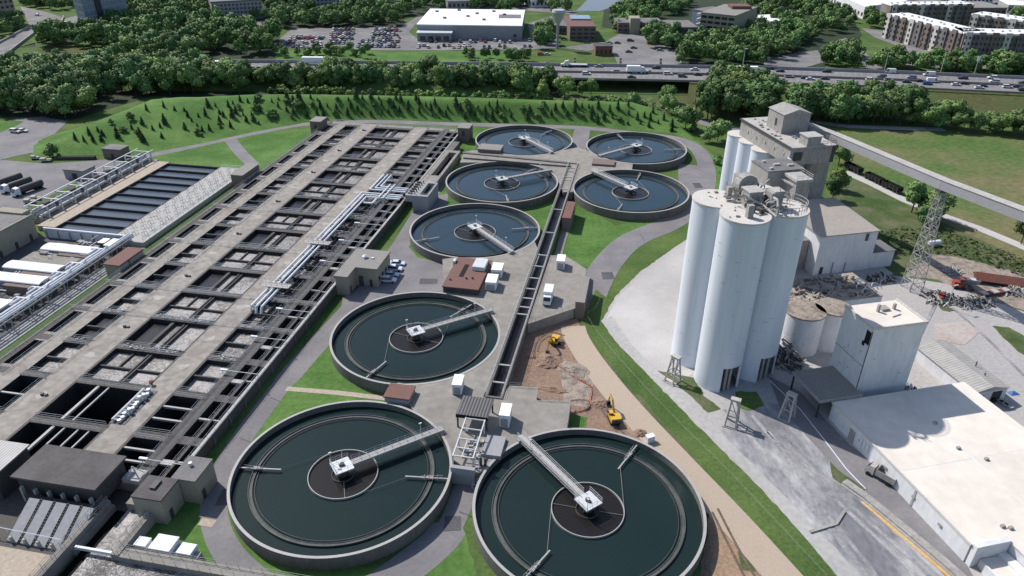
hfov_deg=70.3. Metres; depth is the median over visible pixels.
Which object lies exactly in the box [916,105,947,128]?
tree
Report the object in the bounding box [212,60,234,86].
tree
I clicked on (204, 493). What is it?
door
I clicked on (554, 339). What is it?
excavator
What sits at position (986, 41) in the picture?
apartment house
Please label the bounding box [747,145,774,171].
silo
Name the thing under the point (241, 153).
footpath
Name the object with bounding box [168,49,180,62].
tree
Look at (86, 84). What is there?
tree
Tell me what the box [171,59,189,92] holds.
tree
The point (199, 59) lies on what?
tree
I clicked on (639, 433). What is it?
spoil heap
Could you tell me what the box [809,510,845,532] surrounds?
kerb
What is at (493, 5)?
town building
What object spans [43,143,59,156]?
bush
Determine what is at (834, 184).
tree
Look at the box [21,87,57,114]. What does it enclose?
tree
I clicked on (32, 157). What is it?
scrap trailer
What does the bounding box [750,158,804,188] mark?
head house
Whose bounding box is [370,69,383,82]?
tree
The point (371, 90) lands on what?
bush
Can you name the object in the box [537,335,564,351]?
wheel rut
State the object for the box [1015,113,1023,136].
tree
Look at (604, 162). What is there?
brick block
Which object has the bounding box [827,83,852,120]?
tree
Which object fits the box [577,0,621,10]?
pond
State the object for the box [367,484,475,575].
plant road
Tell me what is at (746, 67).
tree
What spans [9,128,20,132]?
car
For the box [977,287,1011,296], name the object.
rusty container
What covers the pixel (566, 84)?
tree
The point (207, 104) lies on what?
conifer
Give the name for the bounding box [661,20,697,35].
office
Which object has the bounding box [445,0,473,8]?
town building
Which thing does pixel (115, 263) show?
stair housing
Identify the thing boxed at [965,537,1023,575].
loading dock
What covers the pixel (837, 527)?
tyre track
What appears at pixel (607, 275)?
road patch
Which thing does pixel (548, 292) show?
box truck
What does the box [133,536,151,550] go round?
equipment cabinet
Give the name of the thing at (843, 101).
tree
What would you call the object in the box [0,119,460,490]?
aeration basin
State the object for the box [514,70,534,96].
tree
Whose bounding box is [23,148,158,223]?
pipe rack
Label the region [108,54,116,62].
tree
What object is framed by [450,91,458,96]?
bush
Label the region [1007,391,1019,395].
tarpaulin
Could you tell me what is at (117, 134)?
conifer
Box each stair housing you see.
[103,247,143,277]
[230,163,259,187]
[309,116,326,134]
[457,123,472,142]
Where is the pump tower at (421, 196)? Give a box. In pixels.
[405,181,437,211]
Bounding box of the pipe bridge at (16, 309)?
[0,233,133,330]
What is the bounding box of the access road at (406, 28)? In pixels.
[399,16,422,37]
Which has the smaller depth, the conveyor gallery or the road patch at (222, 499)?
the road patch at (222, 499)
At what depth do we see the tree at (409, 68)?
377.12 m
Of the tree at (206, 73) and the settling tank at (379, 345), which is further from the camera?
the tree at (206, 73)
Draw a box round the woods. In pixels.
[0,0,1023,131]
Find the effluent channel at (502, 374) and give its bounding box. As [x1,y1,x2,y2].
[484,161,578,399]
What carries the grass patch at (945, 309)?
on the gravel yard at (983, 351)
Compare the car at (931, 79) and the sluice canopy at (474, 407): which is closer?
the sluice canopy at (474, 407)
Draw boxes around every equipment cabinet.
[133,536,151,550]
[147,533,180,555]
[175,542,202,559]
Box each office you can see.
[62,164,96,179]
[553,20,566,34]
[564,15,595,40]
[614,16,659,33]
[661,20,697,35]
[691,6,713,26]
[695,4,756,33]
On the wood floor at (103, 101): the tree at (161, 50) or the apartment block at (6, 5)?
the tree at (161, 50)
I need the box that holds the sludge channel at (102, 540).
[28,496,307,575]
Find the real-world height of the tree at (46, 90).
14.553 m
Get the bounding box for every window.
[443,36,448,40]
[792,152,802,160]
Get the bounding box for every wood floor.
[0,84,559,119]
[17,7,279,59]
[256,0,403,28]
[404,0,560,16]
[602,0,861,66]
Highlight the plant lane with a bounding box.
[0,117,121,208]
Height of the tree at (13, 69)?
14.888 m
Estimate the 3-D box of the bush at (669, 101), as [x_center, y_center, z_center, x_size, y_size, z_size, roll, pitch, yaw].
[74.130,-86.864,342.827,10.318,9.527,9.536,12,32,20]
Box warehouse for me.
[829,382,1023,567]
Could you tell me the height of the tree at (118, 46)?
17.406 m
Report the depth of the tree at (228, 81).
371.19 m
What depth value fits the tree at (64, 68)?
362.97 m
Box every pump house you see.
[130,475,183,523]
[171,455,217,503]
[334,248,389,294]
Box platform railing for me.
[509,382,570,424]
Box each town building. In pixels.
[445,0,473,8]
[488,0,519,6]
[524,0,551,7]
[907,0,940,1]
[948,0,992,2]
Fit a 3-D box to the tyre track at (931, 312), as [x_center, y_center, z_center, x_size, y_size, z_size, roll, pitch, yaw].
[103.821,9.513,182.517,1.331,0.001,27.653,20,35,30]
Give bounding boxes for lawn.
[0,120,23,131]
[0,186,235,357]
[26,182,78,209]
[145,346,476,575]
[152,129,310,170]
[276,51,511,61]
[410,126,581,264]
[512,50,615,63]
[552,204,655,268]
[568,414,587,427]
[683,137,722,189]
[738,551,755,571]
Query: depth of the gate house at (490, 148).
286.30 m
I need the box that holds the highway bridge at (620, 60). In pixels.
[573,57,670,81]
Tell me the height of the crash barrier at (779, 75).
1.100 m
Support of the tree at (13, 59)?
on the wood floor at (103, 101)
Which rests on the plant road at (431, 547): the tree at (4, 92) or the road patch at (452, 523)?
the road patch at (452, 523)
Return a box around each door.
[169,507,174,518]
[202,487,206,498]
[359,276,363,285]
[453,387,459,393]
[486,284,494,289]
[501,419,507,426]
[557,263,562,268]
[847,428,855,442]
[990,390,1002,401]
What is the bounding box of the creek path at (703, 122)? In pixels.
[697,119,739,129]
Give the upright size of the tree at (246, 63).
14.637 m
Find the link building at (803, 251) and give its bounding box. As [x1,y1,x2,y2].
[797,197,823,268]
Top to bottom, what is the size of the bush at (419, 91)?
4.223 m
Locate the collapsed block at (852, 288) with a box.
[789,271,882,305]
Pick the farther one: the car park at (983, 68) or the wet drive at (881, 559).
the car park at (983, 68)
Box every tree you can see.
[0,73,21,110]
[0,87,10,113]
[1,50,20,60]
[2,61,39,76]
[9,56,20,63]
[12,81,34,113]
[16,67,40,78]
[17,57,57,67]
[18,53,35,63]
[20,74,45,87]
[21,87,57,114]
[24,83,58,114]
[29,52,41,58]
[32,54,47,59]
[33,63,60,78]
[48,71,82,109]
[48,93,71,117]
[50,48,66,58]
[54,52,71,64]
[54,64,72,74]
[55,83,83,115]
[64,58,80,67]
[69,52,86,59]
[70,53,81,59]
[70,67,83,73]
[70,84,91,111]
[73,69,101,86]
[74,85,97,112]
[77,55,105,75]
[78,56,113,71]
[80,77,97,93]
[80,83,92,108]
[84,48,111,67]
[95,71,116,98]
[100,47,121,55]
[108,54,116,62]
[108,66,126,91]
[110,42,127,54]
[110,58,123,68]
[113,53,125,60]
[118,33,139,48]
[119,58,141,92]
[123,53,143,62]
[125,49,142,53]
[126,70,154,94]
[133,50,152,56]
[134,35,153,49]
[135,65,157,92]
[139,60,157,88]
[140,43,155,52]
[140,54,152,61]
[142,28,157,37]
[142,56,171,65]
[149,62,177,94]
[149,71,174,92]
[152,49,172,56]
[154,33,176,50]
[155,51,168,58]
[164,37,179,53]
[165,31,181,40]
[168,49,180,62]
[171,55,192,62]
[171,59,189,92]
[174,61,204,93]
[177,39,193,52]
[179,52,195,60]
[182,35,201,47]
[187,47,203,57]
[193,53,216,69]
[194,36,207,51]
[200,67,212,86]
[201,58,213,67]
[206,62,220,84]
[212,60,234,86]
[218,57,235,64]
[223,67,251,85]
[225,68,247,94]
[226,63,250,92]
[235,59,254,77]
[250,27,263,45]
[251,69,266,83]
[259,65,266,73]
[265,64,277,83]
[272,63,289,84]
[283,61,291,68]
[285,67,306,86]
[293,61,311,80]
[305,62,328,79]
[305,71,324,87]
[315,66,331,85]
[319,55,338,67]
[327,67,343,85]
[329,63,352,81]
[337,57,357,67]
[350,63,362,84]
[359,64,378,83]
[366,57,390,68]
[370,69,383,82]
[377,65,399,79]
[384,67,398,86]
[396,71,412,88]
[397,61,422,72]
[399,63,420,76]
[409,68,425,85]
[414,61,424,72]
[419,54,441,73]
[425,67,435,84]
[431,62,450,84]
[443,68,458,87]
[453,64,477,88]
[455,62,468,79]
[468,64,477,73]
[471,73,487,86]
[479,61,493,83]
[489,66,509,86]
[493,63,509,87]
[506,64,526,80]
[507,61,524,73]
[510,69,530,88]
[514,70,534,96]
[524,65,532,74]
[530,67,543,87]
[535,78,549,94]
[540,69,556,88]
[543,65,557,75]
[552,76,575,100]
[657,84,677,97]
[693,83,723,119]
[696,79,709,96]
[703,78,723,113]
[705,103,722,116]
[706,63,727,79]
[707,59,730,74]
[712,70,728,78]
[719,70,751,80]
[719,91,741,120]
[721,78,747,114]
[727,64,741,72]
[740,64,755,73]
[741,92,763,117]
[742,78,759,107]
[745,82,773,111]
[748,72,759,82]
[752,91,777,116]
[754,67,770,76]
[756,73,766,81]
[759,81,772,91]
[762,72,787,99]
[770,81,785,104]
[784,89,804,103]
[785,81,803,98]
[787,86,804,99]
[787,97,799,105]
[793,88,821,112]
[804,84,826,93]
[807,79,830,89]
[810,88,827,118]
[811,93,828,122]
[820,95,839,122]
[823,84,853,95]
[825,175,844,196]
[826,91,853,124]
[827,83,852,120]
[830,166,851,187]
[835,80,859,85]
[835,145,854,163]
[841,114,855,121]
[844,95,864,124]
[847,84,861,95]
[854,99,873,123]
[857,85,873,96]
[864,78,883,87]
[867,90,894,124]
[869,84,887,93]
[873,93,899,123]
[876,79,896,89]
[883,90,896,120]
[888,85,902,115]
[889,91,913,124]
[892,91,903,119]
[898,83,926,92]
[902,85,930,123]
[904,104,931,125]
[905,180,928,212]
[915,190,957,216]
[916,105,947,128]
[916,206,943,225]
[928,102,939,125]
[940,99,953,113]
[948,112,973,130]
[949,99,973,127]
[968,112,986,131]
[982,113,1003,132]
[997,114,1017,134]
[1009,108,1023,130]
[1014,220,1023,243]
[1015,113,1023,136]
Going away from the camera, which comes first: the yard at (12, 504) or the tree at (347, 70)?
the yard at (12, 504)
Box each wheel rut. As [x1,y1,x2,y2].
[533,332,564,355]
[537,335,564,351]
[569,399,607,411]
[601,409,618,432]
[605,407,704,507]
[711,512,744,575]
[717,508,755,575]
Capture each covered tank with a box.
[0,271,49,297]
[0,298,13,311]
[2,260,65,277]
[40,242,101,265]
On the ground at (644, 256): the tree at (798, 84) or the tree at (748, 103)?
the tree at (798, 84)
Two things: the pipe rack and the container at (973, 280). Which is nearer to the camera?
the container at (973, 280)
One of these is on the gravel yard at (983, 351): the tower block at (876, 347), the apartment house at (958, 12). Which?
the tower block at (876, 347)
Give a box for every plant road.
[142,120,715,310]
[200,171,451,571]
[341,194,447,318]
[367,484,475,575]
[572,129,589,149]
[678,164,711,202]
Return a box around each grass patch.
[658,371,720,411]
[736,391,763,410]
[830,462,865,489]
[939,305,953,310]
[993,326,1023,353]
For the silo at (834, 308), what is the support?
on the gravel yard at (983, 351)
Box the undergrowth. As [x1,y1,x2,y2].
[533,94,674,117]
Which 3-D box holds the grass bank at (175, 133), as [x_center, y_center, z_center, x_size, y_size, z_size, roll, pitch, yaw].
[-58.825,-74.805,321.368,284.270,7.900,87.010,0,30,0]
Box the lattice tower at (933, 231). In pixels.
[900,188,946,291]
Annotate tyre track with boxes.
[723,409,868,575]
[751,415,877,575]
[768,431,918,575]
[776,430,930,575]
[925,304,936,327]
[952,307,1023,374]
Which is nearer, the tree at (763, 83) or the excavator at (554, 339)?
the excavator at (554, 339)
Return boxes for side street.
[0,6,61,54]
[839,38,884,69]
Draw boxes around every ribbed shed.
[0,440,30,499]
[914,341,1009,402]
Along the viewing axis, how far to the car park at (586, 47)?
475.33 m
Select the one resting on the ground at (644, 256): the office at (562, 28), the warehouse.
the warehouse
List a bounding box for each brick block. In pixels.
[383,383,415,404]
[562,201,575,230]
[575,276,589,318]
[592,158,614,166]
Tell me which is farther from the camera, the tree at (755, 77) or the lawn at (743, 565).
the tree at (755, 77)
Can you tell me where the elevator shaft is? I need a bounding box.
[781,167,813,204]
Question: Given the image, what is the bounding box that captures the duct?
[0,238,121,326]
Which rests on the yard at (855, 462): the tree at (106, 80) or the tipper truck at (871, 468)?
the tipper truck at (871, 468)
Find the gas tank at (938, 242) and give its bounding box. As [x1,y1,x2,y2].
[928,240,941,246]
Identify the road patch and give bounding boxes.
[215,489,227,505]
[419,278,437,283]
[443,516,460,530]
[601,272,614,278]
[692,183,702,187]
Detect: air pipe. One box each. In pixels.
[250,192,402,313]
[363,198,376,203]
[369,174,408,202]
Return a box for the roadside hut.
[593,43,612,55]
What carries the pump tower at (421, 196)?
on the ground at (644, 256)
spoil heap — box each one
[533,353,562,368]
[535,385,568,393]
[557,361,589,377]
[586,399,608,408]
[633,429,646,437]
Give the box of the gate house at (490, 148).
[477,143,503,153]
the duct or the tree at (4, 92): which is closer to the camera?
the duct
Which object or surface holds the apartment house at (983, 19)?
on the ground at (644, 256)
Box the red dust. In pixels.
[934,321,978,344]
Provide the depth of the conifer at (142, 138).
297.83 m
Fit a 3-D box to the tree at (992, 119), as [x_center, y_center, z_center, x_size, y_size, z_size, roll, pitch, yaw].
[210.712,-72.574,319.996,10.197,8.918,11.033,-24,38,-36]
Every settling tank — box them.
[227,400,451,569]
[329,291,499,393]
[409,203,539,263]
[445,161,557,208]
[472,428,706,575]
[475,125,572,155]
[573,167,689,220]
[586,132,686,170]
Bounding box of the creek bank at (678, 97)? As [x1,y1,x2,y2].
[513,93,701,119]
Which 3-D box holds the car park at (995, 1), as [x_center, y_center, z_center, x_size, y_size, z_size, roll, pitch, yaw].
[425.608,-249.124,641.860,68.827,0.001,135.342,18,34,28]
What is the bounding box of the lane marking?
[253,65,1009,89]
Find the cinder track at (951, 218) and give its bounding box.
[846,170,1023,249]
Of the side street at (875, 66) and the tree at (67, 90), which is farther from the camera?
the side street at (875, 66)
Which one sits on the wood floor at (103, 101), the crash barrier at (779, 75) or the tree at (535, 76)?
the tree at (535, 76)
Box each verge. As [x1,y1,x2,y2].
[580,289,836,575]
[592,342,695,459]
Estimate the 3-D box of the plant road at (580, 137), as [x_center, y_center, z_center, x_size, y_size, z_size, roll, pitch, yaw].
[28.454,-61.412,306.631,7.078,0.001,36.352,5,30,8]
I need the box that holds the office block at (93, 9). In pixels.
[73,0,127,19]
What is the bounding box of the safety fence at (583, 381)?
[526,354,591,412]
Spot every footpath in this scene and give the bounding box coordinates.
[198,518,216,526]
[223,137,259,164]
[285,387,384,399]
[555,231,568,254]
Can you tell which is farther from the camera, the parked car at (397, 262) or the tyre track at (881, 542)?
the parked car at (397, 262)
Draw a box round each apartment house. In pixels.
[877,1,974,25]
[881,12,979,51]
[958,27,1023,55]
[968,11,1023,28]
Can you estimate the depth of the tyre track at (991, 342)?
176.93 m
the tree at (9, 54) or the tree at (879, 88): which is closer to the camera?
the tree at (879, 88)
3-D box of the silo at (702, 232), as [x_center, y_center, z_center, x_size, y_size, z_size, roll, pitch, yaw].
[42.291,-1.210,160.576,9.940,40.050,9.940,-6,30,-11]
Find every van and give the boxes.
[23,198,35,203]
[30,195,40,200]
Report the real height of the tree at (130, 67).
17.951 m
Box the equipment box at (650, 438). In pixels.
[645,433,654,443]
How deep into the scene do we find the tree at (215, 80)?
371.37 m
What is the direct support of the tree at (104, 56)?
on the wood floor at (103, 101)
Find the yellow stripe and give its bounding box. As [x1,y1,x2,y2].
[861,502,949,575]
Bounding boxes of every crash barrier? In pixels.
[213,59,1023,78]
[256,67,1023,85]
[381,74,1023,93]
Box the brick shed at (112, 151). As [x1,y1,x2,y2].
[101,144,130,159]
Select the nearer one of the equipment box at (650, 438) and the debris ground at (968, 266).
the equipment box at (650, 438)
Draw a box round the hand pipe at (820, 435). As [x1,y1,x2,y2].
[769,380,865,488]
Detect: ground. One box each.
[0,0,1023,575]
[906,254,1023,309]
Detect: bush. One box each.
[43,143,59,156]
[267,87,274,92]
[277,84,287,92]
[290,98,302,106]
[298,86,310,93]
[310,87,316,93]
[316,87,324,94]
[321,85,330,93]
[332,87,343,94]
[344,89,353,94]
[367,88,374,94]
[385,91,392,95]
[392,88,400,95]
[414,89,422,95]
[424,90,433,96]
[434,89,443,96]
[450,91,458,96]
[470,92,477,97]
[493,90,499,97]
[499,90,509,97]
[532,93,541,99]
[541,93,548,99]
[576,81,588,96]
[587,77,599,95]
[624,92,642,104]
[659,94,679,112]
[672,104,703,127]
[688,125,697,131]
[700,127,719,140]
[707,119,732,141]
[713,154,722,163]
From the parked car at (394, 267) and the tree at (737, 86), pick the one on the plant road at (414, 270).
the parked car at (394, 267)
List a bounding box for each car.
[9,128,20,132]
[381,275,396,282]
[385,270,399,276]
[389,264,402,271]
[390,259,405,265]
[678,73,686,77]
[885,68,896,73]
[906,75,916,78]
[922,81,932,84]
[923,71,935,75]
[926,77,938,82]
[957,75,967,78]
[987,75,997,78]
[989,79,999,82]
[1002,84,1013,87]
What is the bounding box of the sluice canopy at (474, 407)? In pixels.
[456,395,493,430]
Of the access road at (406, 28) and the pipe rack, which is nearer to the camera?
the pipe rack
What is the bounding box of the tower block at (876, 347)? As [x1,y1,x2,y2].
[829,298,928,397]
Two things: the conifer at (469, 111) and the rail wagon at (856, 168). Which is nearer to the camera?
the rail wagon at (856, 168)
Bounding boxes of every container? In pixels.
[966,277,980,283]
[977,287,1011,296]
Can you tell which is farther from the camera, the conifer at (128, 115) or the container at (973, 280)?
the conifer at (128, 115)
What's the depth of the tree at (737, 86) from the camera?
333.82 m
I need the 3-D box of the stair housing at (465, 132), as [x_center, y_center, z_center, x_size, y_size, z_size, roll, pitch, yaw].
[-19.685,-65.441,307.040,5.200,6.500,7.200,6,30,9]
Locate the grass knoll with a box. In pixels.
[35,43,92,54]
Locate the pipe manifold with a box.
[109,388,157,424]
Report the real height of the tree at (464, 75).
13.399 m
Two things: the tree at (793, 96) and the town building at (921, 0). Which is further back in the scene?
the town building at (921, 0)
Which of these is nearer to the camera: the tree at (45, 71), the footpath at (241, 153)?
the footpath at (241, 153)
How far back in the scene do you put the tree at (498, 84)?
375.06 m
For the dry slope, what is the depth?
344.09 m
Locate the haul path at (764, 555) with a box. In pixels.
[561,326,802,575]
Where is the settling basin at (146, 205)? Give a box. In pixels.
[37,161,238,246]
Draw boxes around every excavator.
[546,334,560,353]
[606,394,621,424]
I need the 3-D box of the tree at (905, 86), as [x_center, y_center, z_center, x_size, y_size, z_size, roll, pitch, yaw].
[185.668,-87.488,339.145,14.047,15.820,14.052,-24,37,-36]
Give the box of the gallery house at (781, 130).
[739,102,836,164]
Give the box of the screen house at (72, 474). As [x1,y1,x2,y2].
[10,444,126,504]
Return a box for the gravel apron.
[606,243,694,391]
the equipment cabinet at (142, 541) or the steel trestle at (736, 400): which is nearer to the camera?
the equipment cabinet at (142, 541)
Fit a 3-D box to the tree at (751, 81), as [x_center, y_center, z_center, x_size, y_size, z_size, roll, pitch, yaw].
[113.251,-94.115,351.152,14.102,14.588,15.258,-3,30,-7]
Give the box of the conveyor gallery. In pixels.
[808,122,1023,221]
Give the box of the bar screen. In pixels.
[0,495,99,549]
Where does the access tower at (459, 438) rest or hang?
on the tank platform at (436, 402)
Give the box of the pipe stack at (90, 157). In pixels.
[54,155,95,159]
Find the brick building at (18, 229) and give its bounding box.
[0,207,38,258]
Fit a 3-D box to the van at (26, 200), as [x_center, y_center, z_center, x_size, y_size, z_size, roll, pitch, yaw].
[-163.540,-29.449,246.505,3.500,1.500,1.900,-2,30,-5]
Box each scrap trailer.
[30,155,39,159]
[39,157,51,161]
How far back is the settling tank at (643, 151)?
293.26 m
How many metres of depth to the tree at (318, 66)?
376.74 m
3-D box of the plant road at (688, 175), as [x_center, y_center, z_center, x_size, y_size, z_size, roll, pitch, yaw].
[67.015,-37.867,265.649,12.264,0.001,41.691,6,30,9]
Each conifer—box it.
[113,127,120,137]
[118,126,127,131]
[125,112,134,119]
[136,127,142,136]
[139,132,145,141]
[161,113,167,123]
[194,128,201,133]
[205,98,210,106]
[228,107,234,116]
[250,103,258,109]
[253,96,258,104]
[265,111,272,116]
[269,108,276,113]
[353,89,358,98]
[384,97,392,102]
[452,96,459,106]
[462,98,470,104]
[466,104,472,113]
[490,110,494,118]
[525,110,529,118]
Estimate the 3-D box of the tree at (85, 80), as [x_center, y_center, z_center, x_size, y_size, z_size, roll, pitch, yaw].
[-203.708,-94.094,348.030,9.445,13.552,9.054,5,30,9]
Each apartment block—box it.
[0,0,14,12]
[208,0,263,18]
[298,0,353,5]
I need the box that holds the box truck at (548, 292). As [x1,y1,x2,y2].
[542,283,553,305]
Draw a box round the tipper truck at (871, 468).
[864,461,896,486]
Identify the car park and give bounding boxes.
[64,16,76,28]
[279,27,531,50]
[528,16,559,48]
[562,41,607,50]
[606,33,681,64]
[764,50,822,66]
[904,50,987,69]
[992,0,1023,14]
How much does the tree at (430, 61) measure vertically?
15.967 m
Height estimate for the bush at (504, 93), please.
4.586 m
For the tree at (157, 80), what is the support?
on the wood floor at (103, 101)
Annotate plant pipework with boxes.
[0,235,120,330]
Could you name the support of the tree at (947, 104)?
on the ground at (644, 256)
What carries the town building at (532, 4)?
on the wood floor at (420, 11)
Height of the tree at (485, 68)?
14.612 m
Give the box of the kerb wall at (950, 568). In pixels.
[840,479,965,575]
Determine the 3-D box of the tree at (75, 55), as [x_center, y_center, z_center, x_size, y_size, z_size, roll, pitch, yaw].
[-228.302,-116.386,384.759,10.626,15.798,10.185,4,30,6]
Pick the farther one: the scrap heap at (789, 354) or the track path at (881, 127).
the track path at (881, 127)
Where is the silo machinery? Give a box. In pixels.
[707,172,808,218]
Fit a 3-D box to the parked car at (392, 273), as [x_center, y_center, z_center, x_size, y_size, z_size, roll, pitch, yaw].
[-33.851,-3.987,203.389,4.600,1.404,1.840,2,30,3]
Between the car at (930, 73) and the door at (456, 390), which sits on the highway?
the car at (930, 73)
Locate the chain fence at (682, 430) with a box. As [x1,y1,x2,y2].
[587,298,826,574]
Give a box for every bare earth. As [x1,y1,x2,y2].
[510,319,761,575]
[560,374,592,406]
[619,423,757,575]
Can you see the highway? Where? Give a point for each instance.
(796, 79)
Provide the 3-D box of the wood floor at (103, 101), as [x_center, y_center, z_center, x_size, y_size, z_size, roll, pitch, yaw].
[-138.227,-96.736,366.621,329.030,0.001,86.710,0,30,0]
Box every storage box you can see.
[451,374,463,394]
[485,273,498,290]
[491,262,503,277]
[499,403,511,427]
[556,254,565,269]
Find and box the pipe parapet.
[43,227,132,245]
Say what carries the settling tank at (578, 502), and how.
on the ground at (644, 256)
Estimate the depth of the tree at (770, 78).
349.97 m
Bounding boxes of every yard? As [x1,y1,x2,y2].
[0,237,131,336]
[0,486,133,558]
[0,546,51,575]
[601,240,1023,575]
[769,376,972,575]
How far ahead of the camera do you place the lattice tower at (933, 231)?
192.40 m
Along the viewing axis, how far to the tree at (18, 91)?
330.29 m
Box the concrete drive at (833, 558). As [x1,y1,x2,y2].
[602,316,860,575]
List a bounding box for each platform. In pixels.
[19,252,83,268]
[398,241,570,483]
[460,147,632,198]
[527,255,585,332]
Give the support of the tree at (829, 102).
on the ground at (644, 256)
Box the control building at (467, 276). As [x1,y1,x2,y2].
[442,257,491,295]
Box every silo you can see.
[671,189,740,368]
[694,204,771,392]
[719,130,741,190]
[732,137,753,181]
[739,198,809,381]
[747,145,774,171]
[780,299,826,356]
[804,162,829,198]
[815,298,849,352]
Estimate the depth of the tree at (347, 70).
374.95 m
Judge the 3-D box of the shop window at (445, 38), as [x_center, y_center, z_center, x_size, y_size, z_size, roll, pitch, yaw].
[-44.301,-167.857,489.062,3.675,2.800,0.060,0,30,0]
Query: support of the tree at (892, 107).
on the ground at (644, 256)
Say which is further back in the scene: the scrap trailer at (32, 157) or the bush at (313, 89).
the bush at (313, 89)
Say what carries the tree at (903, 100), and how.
on the ground at (644, 256)
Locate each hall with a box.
[755,14,779,24]
[829,0,906,18]
[967,1,1006,13]
[998,0,1023,12]
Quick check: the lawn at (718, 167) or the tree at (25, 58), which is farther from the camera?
the tree at (25, 58)
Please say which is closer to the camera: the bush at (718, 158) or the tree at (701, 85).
the bush at (718, 158)
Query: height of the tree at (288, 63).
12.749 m
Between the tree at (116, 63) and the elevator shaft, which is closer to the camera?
the elevator shaft
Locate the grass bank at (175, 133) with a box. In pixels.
[32,94,694,157]
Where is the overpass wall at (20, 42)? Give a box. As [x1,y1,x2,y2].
[0,15,63,51]
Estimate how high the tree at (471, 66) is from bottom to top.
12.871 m
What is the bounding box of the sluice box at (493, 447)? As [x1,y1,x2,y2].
[450,434,505,485]
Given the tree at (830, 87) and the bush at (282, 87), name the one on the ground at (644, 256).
the tree at (830, 87)
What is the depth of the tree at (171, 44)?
419.25 m
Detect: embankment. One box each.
[105,76,533,94]
[687,82,1023,113]
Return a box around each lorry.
[0,172,22,184]
[0,176,32,193]
[10,179,43,196]
[301,56,337,63]
[561,60,586,66]
[627,65,648,73]
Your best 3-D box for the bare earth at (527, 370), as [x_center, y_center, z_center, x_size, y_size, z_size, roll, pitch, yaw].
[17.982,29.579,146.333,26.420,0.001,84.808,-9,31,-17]
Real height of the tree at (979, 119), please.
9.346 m
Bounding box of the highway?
[249,63,1023,91]
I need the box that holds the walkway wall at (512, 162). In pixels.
[462,152,570,167]
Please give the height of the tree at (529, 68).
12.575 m
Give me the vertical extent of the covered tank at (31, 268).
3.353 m
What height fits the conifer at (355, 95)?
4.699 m
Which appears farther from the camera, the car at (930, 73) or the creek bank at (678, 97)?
the car at (930, 73)
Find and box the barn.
[803,197,895,274]
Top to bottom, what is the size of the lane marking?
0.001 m
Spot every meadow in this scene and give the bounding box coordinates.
[827,128,1023,259]
[835,180,1023,273]
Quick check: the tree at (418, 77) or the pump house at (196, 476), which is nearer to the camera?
the pump house at (196, 476)
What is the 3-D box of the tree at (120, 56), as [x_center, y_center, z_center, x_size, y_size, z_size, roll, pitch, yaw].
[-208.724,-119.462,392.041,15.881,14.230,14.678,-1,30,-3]
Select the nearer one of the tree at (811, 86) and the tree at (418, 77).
the tree at (811, 86)
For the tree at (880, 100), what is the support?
on the ground at (644, 256)
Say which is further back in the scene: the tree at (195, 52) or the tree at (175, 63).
the tree at (195, 52)
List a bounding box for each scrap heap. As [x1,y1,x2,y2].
[774,338,806,373]
[865,271,899,284]
[904,382,916,390]
[919,289,958,306]
[939,265,963,275]
[953,294,997,310]
[998,285,1023,297]
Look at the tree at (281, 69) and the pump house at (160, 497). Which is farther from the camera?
the tree at (281, 69)
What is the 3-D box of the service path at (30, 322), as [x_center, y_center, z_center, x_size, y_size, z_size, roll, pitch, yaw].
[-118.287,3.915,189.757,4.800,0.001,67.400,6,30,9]
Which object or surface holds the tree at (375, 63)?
on the wood floor at (103, 101)
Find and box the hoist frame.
[122,466,148,484]
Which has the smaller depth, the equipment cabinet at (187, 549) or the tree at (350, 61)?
the equipment cabinet at (187, 549)
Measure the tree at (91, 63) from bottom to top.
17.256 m
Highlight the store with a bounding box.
[416,9,524,40]
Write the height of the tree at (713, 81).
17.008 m
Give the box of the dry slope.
[680,87,767,119]
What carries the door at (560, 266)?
in the storage box at (560, 260)
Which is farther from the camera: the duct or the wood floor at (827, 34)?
the wood floor at (827, 34)
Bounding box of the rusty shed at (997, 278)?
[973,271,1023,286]
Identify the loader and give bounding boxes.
[936,292,946,299]
[951,277,973,290]
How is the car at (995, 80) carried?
on the highway
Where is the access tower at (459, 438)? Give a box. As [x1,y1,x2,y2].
[452,417,485,488]
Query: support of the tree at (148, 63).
on the wood floor at (103, 101)
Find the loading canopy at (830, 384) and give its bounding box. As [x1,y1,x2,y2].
[790,366,862,417]
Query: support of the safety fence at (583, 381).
on the bare earth at (527, 370)
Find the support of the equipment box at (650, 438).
on the bare earth at (527, 370)
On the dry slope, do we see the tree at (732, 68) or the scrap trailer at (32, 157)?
the tree at (732, 68)
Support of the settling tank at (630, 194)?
on the ground at (644, 256)
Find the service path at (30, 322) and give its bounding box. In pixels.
[0,246,145,350]
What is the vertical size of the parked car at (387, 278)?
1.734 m
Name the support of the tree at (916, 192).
on the meadow at (880, 210)
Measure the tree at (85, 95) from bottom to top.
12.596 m
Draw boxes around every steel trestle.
[662,353,682,386]
[722,396,741,430]
[776,390,797,424]
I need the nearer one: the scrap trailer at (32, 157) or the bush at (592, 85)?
the scrap trailer at (32, 157)
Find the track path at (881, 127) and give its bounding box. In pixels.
[810,120,944,130]
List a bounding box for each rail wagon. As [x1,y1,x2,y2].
[844,161,863,174]
[864,171,885,184]
[881,180,903,193]
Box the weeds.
[877,226,1023,275]
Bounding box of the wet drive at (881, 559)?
[720,402,939,575]
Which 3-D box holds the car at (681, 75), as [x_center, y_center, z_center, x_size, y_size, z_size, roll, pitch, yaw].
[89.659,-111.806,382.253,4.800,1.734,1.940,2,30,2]
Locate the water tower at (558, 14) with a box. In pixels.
[552,9,564,48]
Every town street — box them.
[474,5,579,14]
[861,28,926,53]

